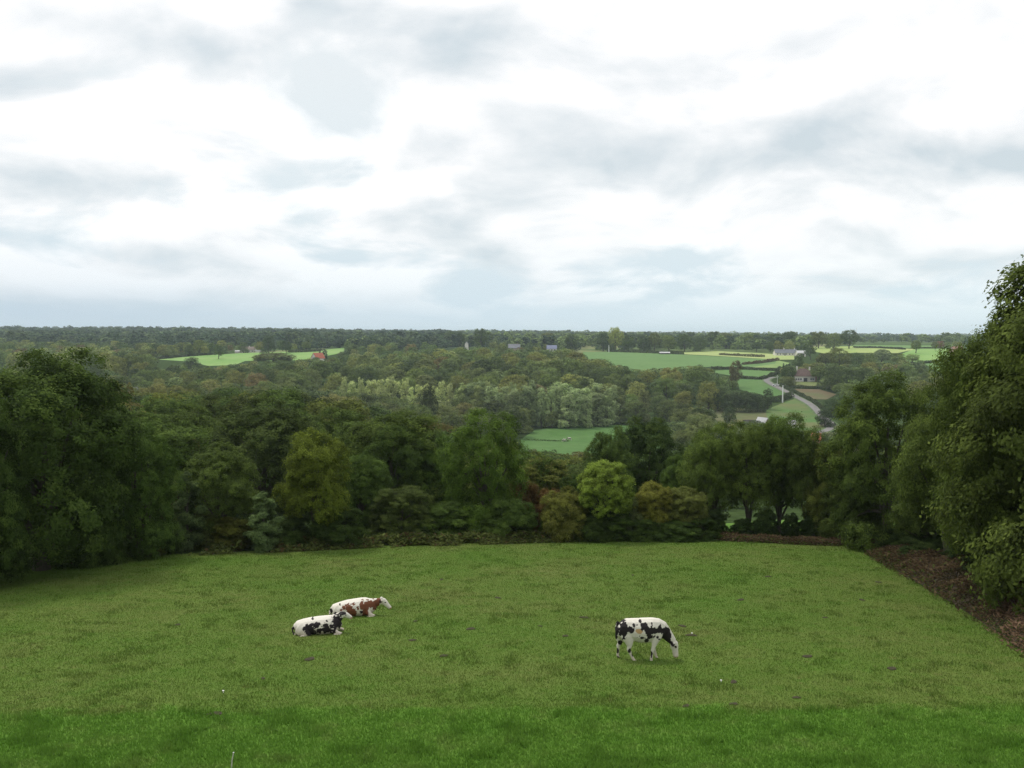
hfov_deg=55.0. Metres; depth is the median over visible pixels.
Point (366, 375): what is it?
broadleaf tree
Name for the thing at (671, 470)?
broadleaf tree
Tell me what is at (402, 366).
broadleaf tree
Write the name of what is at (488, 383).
poplar
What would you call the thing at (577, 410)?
poplar
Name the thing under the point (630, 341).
broadleaf tree
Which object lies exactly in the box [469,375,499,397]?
broadleaf tree
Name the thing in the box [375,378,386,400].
poplar
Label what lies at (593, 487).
broadleaf tree
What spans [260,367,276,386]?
broadleaf tree
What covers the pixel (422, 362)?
broadleaf tree
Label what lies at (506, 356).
broadleaf tree
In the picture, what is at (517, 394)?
poplar
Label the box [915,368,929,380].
broadleaf tree
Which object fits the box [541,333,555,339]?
broadleaf tree
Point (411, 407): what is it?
broadleaf tree
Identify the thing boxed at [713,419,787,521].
hedgerow tree
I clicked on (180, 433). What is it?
broadleaf tree
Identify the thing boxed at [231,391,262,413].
broadleaf tree
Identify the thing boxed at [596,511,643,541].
shrub
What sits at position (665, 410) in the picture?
broadleaf tree
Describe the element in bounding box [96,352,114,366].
broadleaf tree
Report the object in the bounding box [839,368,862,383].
broadleaf tree
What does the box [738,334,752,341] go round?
broadleaf tree
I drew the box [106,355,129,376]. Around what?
broadleaf tree
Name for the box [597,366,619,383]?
broadleaf tree
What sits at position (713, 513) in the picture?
shrub
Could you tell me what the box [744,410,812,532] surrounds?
hedgerow tree
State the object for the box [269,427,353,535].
broadleaf tree
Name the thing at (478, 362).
broadleaf tree
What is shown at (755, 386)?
roadside field
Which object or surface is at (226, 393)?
broadleaf tree
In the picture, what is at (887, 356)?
broadleaf tree
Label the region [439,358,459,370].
broadleaf tree
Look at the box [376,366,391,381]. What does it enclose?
broadleaf tree
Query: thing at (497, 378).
broadleaf tree
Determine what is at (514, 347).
house
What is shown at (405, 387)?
poplar
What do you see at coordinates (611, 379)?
broadleaf tree
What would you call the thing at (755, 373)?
strip pasture
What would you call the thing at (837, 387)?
broadleaf tree
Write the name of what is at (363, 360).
broadleaf tree
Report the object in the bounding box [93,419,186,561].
broadleaf tree
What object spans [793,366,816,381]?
bungalow
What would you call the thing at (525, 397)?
poplar
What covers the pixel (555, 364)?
broadleaf tree
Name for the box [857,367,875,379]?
broadleaf tree
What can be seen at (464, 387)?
poplar
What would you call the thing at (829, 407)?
broadleaf tree
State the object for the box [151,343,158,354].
broadleaf tree
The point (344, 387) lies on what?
poplar
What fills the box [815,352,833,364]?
broadleaf tree
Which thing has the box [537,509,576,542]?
shrub
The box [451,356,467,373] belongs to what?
broadleaf tree
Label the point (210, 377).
broadleaf tree
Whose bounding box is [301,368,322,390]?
broadleaf tree
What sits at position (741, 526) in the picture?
shrub
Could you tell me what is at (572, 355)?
broadleaf tree
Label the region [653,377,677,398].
broadleaf tree
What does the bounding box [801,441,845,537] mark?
broadleaf tree
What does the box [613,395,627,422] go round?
poplar
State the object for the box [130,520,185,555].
tall shrub
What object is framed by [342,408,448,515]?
broadleaf tree
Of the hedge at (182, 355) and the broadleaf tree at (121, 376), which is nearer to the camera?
the broadleaf tree at (121, 376)
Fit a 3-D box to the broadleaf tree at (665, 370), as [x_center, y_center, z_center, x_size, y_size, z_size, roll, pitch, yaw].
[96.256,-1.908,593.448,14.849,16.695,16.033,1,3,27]
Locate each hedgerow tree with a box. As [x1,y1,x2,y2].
[675,420,744,518]
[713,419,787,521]
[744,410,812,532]
[774,426,834,511]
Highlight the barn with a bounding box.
[795,351,805,356]
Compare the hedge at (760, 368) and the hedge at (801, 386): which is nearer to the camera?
the hedge at (801, 386)
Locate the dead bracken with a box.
[699,531,1023,656]
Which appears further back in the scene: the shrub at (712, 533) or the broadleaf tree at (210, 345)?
the broadleaf tree at (210, 345)
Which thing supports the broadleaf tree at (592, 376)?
on the terrain at (738, 513)
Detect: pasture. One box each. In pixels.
[0,540,1023,767]
[684,351,793,359]
[713,406,766,423]
[715,369,774,377]
[753,361,789,367]
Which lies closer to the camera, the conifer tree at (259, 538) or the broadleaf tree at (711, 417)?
the conifer tree at (259, 538)
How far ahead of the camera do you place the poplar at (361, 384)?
484.10 m
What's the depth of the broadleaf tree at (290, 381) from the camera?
552.17 m
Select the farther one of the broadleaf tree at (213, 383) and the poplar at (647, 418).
the broadleaf tree at (213, 383)
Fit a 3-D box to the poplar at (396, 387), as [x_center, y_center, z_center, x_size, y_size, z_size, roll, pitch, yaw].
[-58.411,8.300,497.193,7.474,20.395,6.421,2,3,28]
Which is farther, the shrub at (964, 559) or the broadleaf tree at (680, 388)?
the broadleaf tree at (680, 388)
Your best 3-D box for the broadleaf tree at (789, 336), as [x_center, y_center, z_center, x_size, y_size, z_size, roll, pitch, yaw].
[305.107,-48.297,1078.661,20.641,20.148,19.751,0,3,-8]
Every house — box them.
[311,353,324,360]
[508,343,519,350]
[546,345,556,351]
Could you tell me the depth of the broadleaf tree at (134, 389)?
336.97 m
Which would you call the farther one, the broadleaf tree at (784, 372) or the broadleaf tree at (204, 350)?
the broadleaf tree at (204, 350)
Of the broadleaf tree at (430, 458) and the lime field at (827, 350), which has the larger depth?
the lime field at (827, 350)
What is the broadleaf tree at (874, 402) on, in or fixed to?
on the terrain at (738, 513)
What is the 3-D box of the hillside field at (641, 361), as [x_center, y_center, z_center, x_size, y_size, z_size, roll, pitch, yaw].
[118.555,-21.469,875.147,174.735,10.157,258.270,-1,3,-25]
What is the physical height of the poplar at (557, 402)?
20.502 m
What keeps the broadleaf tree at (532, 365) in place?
on the terrain at (738, 513)
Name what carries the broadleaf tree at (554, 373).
on the terrain at (738, 513)
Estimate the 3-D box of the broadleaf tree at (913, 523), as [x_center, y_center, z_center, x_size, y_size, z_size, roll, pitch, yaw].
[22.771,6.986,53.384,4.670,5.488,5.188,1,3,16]
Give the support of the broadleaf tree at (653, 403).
on the terrain at (738, 513)
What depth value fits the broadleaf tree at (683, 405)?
461.80 m
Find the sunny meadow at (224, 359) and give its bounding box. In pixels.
[158,348,343,365]
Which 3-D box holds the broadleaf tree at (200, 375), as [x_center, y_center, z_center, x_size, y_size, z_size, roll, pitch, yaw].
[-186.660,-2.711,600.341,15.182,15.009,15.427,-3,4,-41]
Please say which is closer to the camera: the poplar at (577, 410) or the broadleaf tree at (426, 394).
the broadleaf tree at (426, 394)
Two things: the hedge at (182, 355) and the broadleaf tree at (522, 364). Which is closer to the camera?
the broadleaf tree at (522, 364)
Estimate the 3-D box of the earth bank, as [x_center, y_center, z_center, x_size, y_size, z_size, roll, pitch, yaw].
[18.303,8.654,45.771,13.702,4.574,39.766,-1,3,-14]
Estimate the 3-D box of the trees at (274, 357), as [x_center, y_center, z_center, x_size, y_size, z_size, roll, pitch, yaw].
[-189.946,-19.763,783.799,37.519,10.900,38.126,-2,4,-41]
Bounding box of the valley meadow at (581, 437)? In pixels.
[520,425,657,454]
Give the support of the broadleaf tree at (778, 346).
on the terrain at (738, 513)
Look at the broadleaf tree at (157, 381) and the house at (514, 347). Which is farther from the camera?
the house at (514, 347)
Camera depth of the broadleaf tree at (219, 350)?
853.59 m
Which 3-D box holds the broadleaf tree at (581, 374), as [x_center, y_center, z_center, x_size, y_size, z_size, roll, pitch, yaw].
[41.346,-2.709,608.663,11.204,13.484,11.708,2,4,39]
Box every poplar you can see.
[339,377,348,394]
[348,381,357,393]
[357,377,364,398]
[364,380,374,404]
[370,380,377,396]
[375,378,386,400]
[384,376,395,397]
[392,380,399,396]
[399,378,409,398]
[408,386,415,404]
[414,385,423,398]
[432,386,439,406]
[438,381,445,402]
[446,383,452,405]
[453,387,464,414]
[459,383,470,402]
[464,382,481,405]
[470,386,482,406]
[479,387,486,401]
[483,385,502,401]
[484,381,489,401]
[496,392,504,408]
[500,386,509,401]
[504,391,518,408]
[509,381,517,401]
[510,388,519,404]
[518,386,536,425]
[519,385,535,417]
[528,380,540,419]
[534,387,548,421]
[535,392,546,426]
[544,387,557,425]
[546,385,564,425]
[546,386,566,419]
[552,381,568,406]
[558,394,578,427]
[566,387,581,419]
[566,388,588,427]
[579,387,594,422]
[580,395,592,427]
[587,392,607,426]
[590,382,603,409]
[593,387,605,419]
[599,393,615,425]
[603,385,620,422]
[605,383,615,418]
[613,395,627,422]
[637,389,651,422]
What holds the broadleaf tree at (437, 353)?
on the terrain at (738, 513)
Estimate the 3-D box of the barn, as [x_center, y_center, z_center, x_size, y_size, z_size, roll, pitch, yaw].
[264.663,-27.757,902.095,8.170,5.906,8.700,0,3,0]
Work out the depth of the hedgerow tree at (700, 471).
64.21 m
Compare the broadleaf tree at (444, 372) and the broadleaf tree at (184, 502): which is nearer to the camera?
the broadleaf tree at (184, 502)
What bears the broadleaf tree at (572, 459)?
on the terrain at (738, 513)
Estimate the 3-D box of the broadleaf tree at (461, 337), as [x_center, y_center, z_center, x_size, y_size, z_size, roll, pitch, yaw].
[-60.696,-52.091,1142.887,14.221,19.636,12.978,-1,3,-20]
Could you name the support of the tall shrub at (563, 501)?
on the terrain at (738, 513)
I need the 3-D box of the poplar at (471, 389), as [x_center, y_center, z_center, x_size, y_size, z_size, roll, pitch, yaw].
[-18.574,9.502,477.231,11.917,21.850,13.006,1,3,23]
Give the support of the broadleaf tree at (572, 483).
on the terrain at (738, 513)
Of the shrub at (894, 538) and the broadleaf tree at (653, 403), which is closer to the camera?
the shrub at (894, 538)
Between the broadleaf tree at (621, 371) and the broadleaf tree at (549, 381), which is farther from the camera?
the broadleaf tree at (621, 371)
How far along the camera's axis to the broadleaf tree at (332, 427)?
108.92 m
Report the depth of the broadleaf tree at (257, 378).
555.76 m
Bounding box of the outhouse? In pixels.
[756,417,768,422]
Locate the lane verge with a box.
[762,377,838,432]
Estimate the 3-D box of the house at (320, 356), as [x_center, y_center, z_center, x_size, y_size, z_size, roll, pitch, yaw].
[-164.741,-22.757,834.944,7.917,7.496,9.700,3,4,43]
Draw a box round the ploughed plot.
[796,389,835,399]
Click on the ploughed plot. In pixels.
(817, 394)
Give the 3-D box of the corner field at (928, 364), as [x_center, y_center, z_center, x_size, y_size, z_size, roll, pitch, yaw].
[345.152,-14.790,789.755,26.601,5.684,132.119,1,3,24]
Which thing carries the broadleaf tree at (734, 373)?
on the terrain at (738, 513)
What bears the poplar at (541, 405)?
on the terrain at (738, 513)
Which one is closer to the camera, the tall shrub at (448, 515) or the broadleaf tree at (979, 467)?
the broadleaf tree at (979, 467)
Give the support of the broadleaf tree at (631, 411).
on the terrain at (738, 513)
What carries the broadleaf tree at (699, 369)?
on the terrain at (738, 513)
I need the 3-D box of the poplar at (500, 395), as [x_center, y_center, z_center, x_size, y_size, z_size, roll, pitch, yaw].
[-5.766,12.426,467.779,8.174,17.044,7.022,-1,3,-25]
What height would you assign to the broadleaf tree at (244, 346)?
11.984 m
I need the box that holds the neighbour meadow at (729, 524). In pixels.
[718,520,938,530]
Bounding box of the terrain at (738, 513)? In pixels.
[0,341,989,571]
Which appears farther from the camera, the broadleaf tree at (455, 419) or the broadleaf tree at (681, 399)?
the broadleaf tree at (681, 399)
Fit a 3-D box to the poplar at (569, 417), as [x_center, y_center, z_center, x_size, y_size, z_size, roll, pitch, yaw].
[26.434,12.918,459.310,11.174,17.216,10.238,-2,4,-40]
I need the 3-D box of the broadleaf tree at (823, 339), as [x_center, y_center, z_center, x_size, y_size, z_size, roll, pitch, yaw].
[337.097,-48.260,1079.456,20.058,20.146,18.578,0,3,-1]
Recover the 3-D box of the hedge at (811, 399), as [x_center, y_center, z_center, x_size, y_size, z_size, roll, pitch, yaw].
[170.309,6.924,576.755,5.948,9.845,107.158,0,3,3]
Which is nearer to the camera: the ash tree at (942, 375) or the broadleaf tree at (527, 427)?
the ash tree at (942, 375)
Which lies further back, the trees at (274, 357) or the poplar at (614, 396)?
the trees at (274, 357)
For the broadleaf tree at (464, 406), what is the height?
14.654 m
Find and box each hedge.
[156,352,213,358]
[288,349,322,352]
[521,438,568,441]
[607,349,683,353]
[711,366,781,370]
[719,353,764,356]
[738,371,780,379]
[741,357,779,364]
[772,392,794,402]
[779,383,824,409]
[791,384,819,388]
[853,346,905,349]
[919,347,950,348]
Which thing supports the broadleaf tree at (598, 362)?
on the terrain at (738, 513)
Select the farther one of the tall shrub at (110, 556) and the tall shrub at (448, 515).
the tall shrub at (448, 515)
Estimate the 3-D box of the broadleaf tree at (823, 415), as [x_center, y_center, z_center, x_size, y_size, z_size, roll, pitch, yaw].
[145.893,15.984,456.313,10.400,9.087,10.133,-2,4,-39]
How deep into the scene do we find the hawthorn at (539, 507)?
66.24 m
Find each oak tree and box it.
[0,344,150,577]
[434,406,531,533]
[606,415,689,512]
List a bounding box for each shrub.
[50,488,130,569]
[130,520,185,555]
[190,513,223,549]
[210,516,256,550]
[264,515,313,545]
[306,505,370,547]
[408,501,475,536]
[481,496,538,536]
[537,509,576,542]
[538,485,589,542]
[575,508,616,542]
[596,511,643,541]
[608,497,642,540]
[622,517,660,541]
[650,517,699,542]
[683,517,722,541]
[702,508,728,531]
[728,518,754,534]
[751,509,780,535]
[778,376,795,385]
[780,512,801,536]
[798,512,828,536]
[873,528,934,546]
[896,533,957,556]
[940,543,974,557]
[960,554,1001,570]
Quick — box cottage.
[241,346,256,352]
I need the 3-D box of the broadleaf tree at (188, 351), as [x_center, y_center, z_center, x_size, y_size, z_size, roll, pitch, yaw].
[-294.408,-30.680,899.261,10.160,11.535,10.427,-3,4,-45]
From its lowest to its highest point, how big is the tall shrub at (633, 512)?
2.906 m
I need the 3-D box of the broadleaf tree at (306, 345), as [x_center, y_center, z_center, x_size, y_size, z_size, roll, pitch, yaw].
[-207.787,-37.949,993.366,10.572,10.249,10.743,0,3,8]
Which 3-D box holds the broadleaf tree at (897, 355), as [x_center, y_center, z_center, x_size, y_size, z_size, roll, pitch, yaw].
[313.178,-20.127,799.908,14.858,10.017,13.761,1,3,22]
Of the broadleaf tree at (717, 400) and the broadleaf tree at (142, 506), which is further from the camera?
the broadleaf tree at (717, 400)
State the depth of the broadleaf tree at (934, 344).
1022.21 m
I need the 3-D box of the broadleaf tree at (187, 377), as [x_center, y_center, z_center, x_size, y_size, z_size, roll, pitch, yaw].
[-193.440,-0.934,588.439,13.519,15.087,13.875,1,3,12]
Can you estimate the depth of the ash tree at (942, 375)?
52.20 m
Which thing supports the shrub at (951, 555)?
on the terrain at (738, 513)
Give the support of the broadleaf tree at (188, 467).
on the terrain at (738, 513)
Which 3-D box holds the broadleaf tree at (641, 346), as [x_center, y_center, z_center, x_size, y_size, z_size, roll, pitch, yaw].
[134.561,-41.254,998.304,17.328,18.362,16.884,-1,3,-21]
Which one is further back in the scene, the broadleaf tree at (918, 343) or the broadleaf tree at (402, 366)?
the broadleaf tree at (918, 343)
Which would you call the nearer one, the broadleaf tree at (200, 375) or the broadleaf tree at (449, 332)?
the broadleaf tree at (200, 375)
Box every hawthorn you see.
[509,477,540,530]
[532,487,562,530]
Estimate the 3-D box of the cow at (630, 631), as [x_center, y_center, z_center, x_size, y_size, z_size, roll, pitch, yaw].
[4.359,8.250,31.791,2.050,1.400,0.662,0,3,0]
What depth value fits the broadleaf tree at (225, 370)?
594.39 m
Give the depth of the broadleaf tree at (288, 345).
922.90 m
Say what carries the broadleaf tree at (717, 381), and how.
on the terrain at (738, 513)
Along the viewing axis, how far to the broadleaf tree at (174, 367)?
619.05 m
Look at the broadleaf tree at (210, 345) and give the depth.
926.99 m
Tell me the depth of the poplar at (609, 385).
481.68 m
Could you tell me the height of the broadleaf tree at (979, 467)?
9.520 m
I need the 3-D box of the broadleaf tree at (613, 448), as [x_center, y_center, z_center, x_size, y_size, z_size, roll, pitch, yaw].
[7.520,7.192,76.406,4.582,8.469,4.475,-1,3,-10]
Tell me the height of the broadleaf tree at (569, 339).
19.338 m
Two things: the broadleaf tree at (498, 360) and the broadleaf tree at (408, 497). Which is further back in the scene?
the broadleaf tree at (498, 360)
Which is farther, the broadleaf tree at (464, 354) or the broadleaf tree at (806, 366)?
the broadleaf tree at (464, 354)
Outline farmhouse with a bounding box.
[773,348,796,355]
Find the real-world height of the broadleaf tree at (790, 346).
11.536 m
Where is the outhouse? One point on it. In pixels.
(761, 419)
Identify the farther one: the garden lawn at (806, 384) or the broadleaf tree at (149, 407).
the garden lawn at (806, 384)
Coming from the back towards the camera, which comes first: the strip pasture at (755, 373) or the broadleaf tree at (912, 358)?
the broadleaf tree at (912, 358)
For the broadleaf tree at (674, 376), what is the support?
on the terrain at (738, 513)
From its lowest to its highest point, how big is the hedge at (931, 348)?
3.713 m
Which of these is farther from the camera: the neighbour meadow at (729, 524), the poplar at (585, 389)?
the poplar at (585, 389)
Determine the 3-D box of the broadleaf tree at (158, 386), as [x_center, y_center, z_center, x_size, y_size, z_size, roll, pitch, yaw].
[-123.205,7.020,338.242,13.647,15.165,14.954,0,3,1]
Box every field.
[583,352,775,370]
[737,379,783,399]
[766,399,823,430]
[811,346,856,352]
[853,345,942,347]
[855,348,914,352]
[902,349,949,361]
[926,361,949,369]
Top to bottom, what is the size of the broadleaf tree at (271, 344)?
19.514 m
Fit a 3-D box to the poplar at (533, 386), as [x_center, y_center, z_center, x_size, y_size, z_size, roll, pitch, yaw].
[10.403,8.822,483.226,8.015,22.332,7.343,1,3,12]
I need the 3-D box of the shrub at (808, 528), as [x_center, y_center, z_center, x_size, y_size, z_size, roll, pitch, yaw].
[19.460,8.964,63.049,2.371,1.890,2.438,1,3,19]
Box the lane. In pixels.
[764,377,836,432]
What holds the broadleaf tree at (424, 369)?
on the terrain at (738, 513)
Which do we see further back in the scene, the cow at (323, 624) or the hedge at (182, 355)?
the hedge at (182, 355)
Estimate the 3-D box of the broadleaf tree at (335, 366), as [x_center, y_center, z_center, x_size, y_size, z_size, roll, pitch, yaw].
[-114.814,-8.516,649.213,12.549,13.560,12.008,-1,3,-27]
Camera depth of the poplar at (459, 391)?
477.40 m
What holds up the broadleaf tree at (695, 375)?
on the terrain at (738, 513)
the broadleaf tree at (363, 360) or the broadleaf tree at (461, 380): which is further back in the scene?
the broadleaf tree at (363, 360)
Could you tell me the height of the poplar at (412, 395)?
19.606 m
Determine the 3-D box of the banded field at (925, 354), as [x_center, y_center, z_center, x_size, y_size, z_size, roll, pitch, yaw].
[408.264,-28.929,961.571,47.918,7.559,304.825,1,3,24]
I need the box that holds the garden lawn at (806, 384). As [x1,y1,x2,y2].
[791,382,818,386]
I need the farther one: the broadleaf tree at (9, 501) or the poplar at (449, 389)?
the poplar at (449, 389)
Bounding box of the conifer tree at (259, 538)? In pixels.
[243,491,284,552]
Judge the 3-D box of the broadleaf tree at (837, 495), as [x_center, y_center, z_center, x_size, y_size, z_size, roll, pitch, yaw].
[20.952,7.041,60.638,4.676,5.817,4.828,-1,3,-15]
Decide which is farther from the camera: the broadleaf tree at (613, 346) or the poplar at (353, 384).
the broadleaf tree at (613, 346)
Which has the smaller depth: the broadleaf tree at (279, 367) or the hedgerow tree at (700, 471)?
the hedgerow tree at (700, 471)
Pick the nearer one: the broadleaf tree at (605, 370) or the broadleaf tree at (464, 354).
the broadleaf tree at (605, 370)
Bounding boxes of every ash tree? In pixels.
[919,254,1023,614]
[926,305,1023,541]
[934,342,964,528]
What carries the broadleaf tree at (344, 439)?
on the terrain at (738, 513)
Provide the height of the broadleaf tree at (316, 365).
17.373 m
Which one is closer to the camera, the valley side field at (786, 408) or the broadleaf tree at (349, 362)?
the valley side field at (786, 408)
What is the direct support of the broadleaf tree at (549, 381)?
on the terrain at (738, 513)
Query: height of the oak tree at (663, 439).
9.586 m
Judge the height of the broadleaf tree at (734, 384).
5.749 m
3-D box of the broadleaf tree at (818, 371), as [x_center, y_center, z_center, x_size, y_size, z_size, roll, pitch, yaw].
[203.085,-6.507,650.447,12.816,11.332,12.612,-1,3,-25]
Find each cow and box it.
[292,611,351,636]
[329,597,390,616]
[615,617,677,660]
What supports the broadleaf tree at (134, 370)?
on the terrain at (738, 513)
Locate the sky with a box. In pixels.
[0,0,1023,334]
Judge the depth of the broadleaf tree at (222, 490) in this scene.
57.24 m
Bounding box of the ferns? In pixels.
[28,530,622,568]
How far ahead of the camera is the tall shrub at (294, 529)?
57.32 m
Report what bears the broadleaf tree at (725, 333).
on the terrain at (738, 513)
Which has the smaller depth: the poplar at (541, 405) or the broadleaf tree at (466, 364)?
the poplar at (541, 405)
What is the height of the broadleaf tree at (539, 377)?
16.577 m
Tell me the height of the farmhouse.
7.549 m
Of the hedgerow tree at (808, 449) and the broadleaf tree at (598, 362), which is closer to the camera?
the hedgerow tree at (808, 449)
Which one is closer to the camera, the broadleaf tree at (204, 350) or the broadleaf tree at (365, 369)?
the broadleaf tree at (365, 369)
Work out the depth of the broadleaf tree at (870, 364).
644.10 m
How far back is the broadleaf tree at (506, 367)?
642.91 m
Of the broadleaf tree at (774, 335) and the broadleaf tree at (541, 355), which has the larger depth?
the broadleaf tree at (774, 335)
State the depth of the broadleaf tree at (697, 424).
330.87 m
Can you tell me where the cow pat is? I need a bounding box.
[206,711,222,714]
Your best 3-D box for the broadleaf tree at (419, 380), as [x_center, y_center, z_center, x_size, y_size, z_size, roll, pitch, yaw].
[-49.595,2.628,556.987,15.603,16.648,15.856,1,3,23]
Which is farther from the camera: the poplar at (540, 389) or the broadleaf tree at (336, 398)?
the poplar at (540, 389)
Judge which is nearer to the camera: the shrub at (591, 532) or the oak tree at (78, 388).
the oak tree at (78, 388)
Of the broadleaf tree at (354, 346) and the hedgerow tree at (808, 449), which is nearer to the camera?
the hedgerow tree at (808, 449)
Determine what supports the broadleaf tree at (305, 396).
on the terrain at (738, 513)
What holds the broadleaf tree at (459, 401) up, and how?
on the terrain at (738, 513)
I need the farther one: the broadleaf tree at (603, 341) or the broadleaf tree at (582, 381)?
the broadleaf tree at (603, 341)
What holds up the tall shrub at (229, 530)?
on the terrain at (738, 513)
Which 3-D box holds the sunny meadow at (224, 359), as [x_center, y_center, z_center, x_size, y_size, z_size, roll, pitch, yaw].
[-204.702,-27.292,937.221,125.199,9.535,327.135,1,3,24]
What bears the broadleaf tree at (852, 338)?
on the terrain at (738, 513)
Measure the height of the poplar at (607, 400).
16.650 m
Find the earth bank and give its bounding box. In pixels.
[700,535,1023,651]
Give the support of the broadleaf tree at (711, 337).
on the terrain at (738, 513)
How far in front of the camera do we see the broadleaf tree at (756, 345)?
992.04 m
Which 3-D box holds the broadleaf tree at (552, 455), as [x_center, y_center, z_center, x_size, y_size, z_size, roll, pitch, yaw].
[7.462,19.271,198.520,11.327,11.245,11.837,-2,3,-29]
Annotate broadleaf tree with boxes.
[0,398,43,583]
[23,390,151,518]
[81,358,104,376]
[82,409,215,498]
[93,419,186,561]
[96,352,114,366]
[100,363,122,376]
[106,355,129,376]
[107,375,132,390]
[118,383,142,406]
[121,354,143,372]
[127,368,142,378]
[129,362,149,375]
[130,394,196,423]
[132,370,155,385]
[133,348,159,364]
[138,382,167,395]
[139,354,156,369]
[141,365,162,379]
[147,390,187,416]
[148,400,236,519]
[150,368,172,386]
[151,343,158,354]
[151,378,164,389]
[156,344,167,353]
[159,428,199,521]
[165,385,198,394]
[166,365,182,377]
[170,471,207,552]
[173,441,262,542]
[177,370,197,384]
[179,379,203,397]
[183,357,200,368]
[184,345,194,355]
[184,393,264,479]
[193,340,205,352]
[193,367,217,382]
[199,393,325,524]
[200,346,208,353]
[200,379,221,391]
[203,374,219,387]
[204,342,214,352]
[205,386,253,434]
[213,344,223,358]
[214,384,243,393]
[217,367,241,381]
[222,370,246,386]
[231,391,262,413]
[235,367,250,382]
[238,341,249,352]
[244,372,268,387]
[248,393,313,443]
[250,364,265,378]
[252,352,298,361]
[253,386,313,426]
[254,341,264,349]
[256,380,277,392]
[260,334,275,352]
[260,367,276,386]
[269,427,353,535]
[273,361,290,372]
[274,369,301,386]
[274,377,296,390]
[280,340,292,352]
[280,365,304,382]
[282,388,340,422]
[292,406,365,519]
[293,375,314,388]
[299,396,370,443]
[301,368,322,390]
[302,341,310,348]
[309,360,332,383]
[317,392,352,415]
[322,375,349,390]
[327,401,380,422]
[328,413,426,503]
[329,358,344,370]
[330,361,344,375]
[335,392,364,403]
[338,453,392,534]
[339,365,352,378]
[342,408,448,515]
[345,424,430,526]
[346,356,359,370]
[347,344,357,353]
[347,367,362,382]
[352,355,372,368]
[353,365,378,382]
[354,393,379,405]
[355,370,377,387]
[364,401,387,409]
[365,484,438,543]
[366,345,375,355]
[368,356,389,375]
[372,405,391,413]
[374,347,385,353]
[375,393,398,404]
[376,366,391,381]
[383,368,405,384]
[386,357,402,366]
[389,407,405,415]
[390,377,419,399]
[395,433,461,524]
[397,363,413,374]
[403,368,424,386]
[404,404,433,417]
[404,406,434,418]
[407,355,428,369]
[412,374,436,391]
[412,422,467,462]
[413,359,437,372]
[413,366,430,384]
[418,385,438,414]
[424,373,446,388]
[430,403,458,426]
[432,349,447,359]
[433,357,447,370]
[435,367,453,382]
[438,362,456,382]
[438,410,466,430]
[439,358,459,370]
[445,331,455,346]
[445,371,473,398]
[448,375,469,396]
[449,396,470,413]
[450,348,469,358]
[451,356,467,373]
[452,402,472,425]
[455,331,464,346]
[461,361,474,374]
[468,354,486,376]
[468,358,494,375]
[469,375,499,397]
[473,328,488,345]
[475,347,490,358]
[481,371,501,386]
[481,399,509,423]
[485,355,504,375]
[487,412,514,432]
[493,344,508,363]
[498,352,518,367]
[499,363,514,376]
[499,374,526,392]
[500,405,528,431]
[503,368,528,382]
[504,456,576,498]
[507,357,520,373]
[513,406,533,432]
[519,359,535,379]
[522,360,546,383]
[525,352,549,362]
[528,453,565,498]
[529,370,550,392]
[535,451,567,460]
[537,374,561,391]
[539,367,561,381]
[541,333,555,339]
[542,351,554,363]
[543,360,565,376]
[543,412,560,427]
[553,349,572,363]
[557,473,590,523]
[560,374,580,386]
[561,452,596,472]
[565,360,588,376]
[566,334,578,350]
[566,352,586,366]
[567,456,653,495]
[568,376,591,398]
[573,369,587,383]
[575,459,635,518]
[580,363,601,383]
[582,424,636,509]
[586,359,605,376]
[588,366,608,384]
[596,332,609,350]
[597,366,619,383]
[601,373,622,387]
[607,327,624,348]
[608,344,616,349]
[613,386,625,402]
[615,367,636,390]
[620,374,636,394]
[621,335,635,349]
[621,342,629,349]
[622,401,647,424]
[624,394,637,406]
[625,381,646,400]
[633,480,673,525]
[636,334,651,350]
[637,370,657,394]
[648,332,661,349]
[648,395,664,414]
[650,392,667,402]
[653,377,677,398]
[656,399,681,421]
[658,367,682,382]
[659,453,699,517]
[660,334,677,349]
[660,372,679,391]
[663,486,708,528]
[667,408,692,425]
[669,403,692,417]
[673,383,695,401]
[673,417,717,448]
[674,391,693,407]
[677,334,693,351]
[682,366,710,385]
[683,370,703,394]
[685,407,715,422]
[686,412,714,423]
[687,414,716,434]
[692,337,707,351]
[695,381,721,410]
[706,331,718,343]
[707,377,725,394]
[707,389,731,410]
[716,332,734,347]
[721,406,736,423]
[722,392,744,410]
[728,360,742,387]
[729,381,738,388]
[734,390,758,411]
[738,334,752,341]
[748,393,766,411]
[751,342,761,351]
[761,388,773,408]
[765,341,773,349]
[767,333,781,347]
[774,341,784,348]
[780,365,796,378]
[782,332,798,341]
[786,342,794,348]
[792,353,804,367]
[799,363,814,370]
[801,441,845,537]
[802,339,817,359]
[809,366,827,381]
[810,331,826,347]
[811,365,936,551]
[814,409,836,426]
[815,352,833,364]
[815,454,883,539]
[820,363,845,390]
[822,398,840,414]
[824,332,844,347]
[828,347,851,364]
[832,383,846,391]
[839,329,859,348]
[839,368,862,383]
[840,383,861,409]
[848,353,864,364]
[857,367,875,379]
[861,361,879,377]
[862,352,878,366]
[872,349,892,361]
[887,474,940,538]
[888,383,978,550]
[890,353,905,361]
[894,365,917,382]
[905,354,919,362]
[907,380,934,397]
[910,340,921,352]
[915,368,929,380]
[930,341,938,348]
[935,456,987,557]
[952,409,1023,547]
[961,300,1023,577]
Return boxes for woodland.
[0,325,988,350]
[0,340,985,520]
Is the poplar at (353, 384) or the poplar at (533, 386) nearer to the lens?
the poplar at (533, 386)
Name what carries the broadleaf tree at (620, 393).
on the terrain at (738, 513)

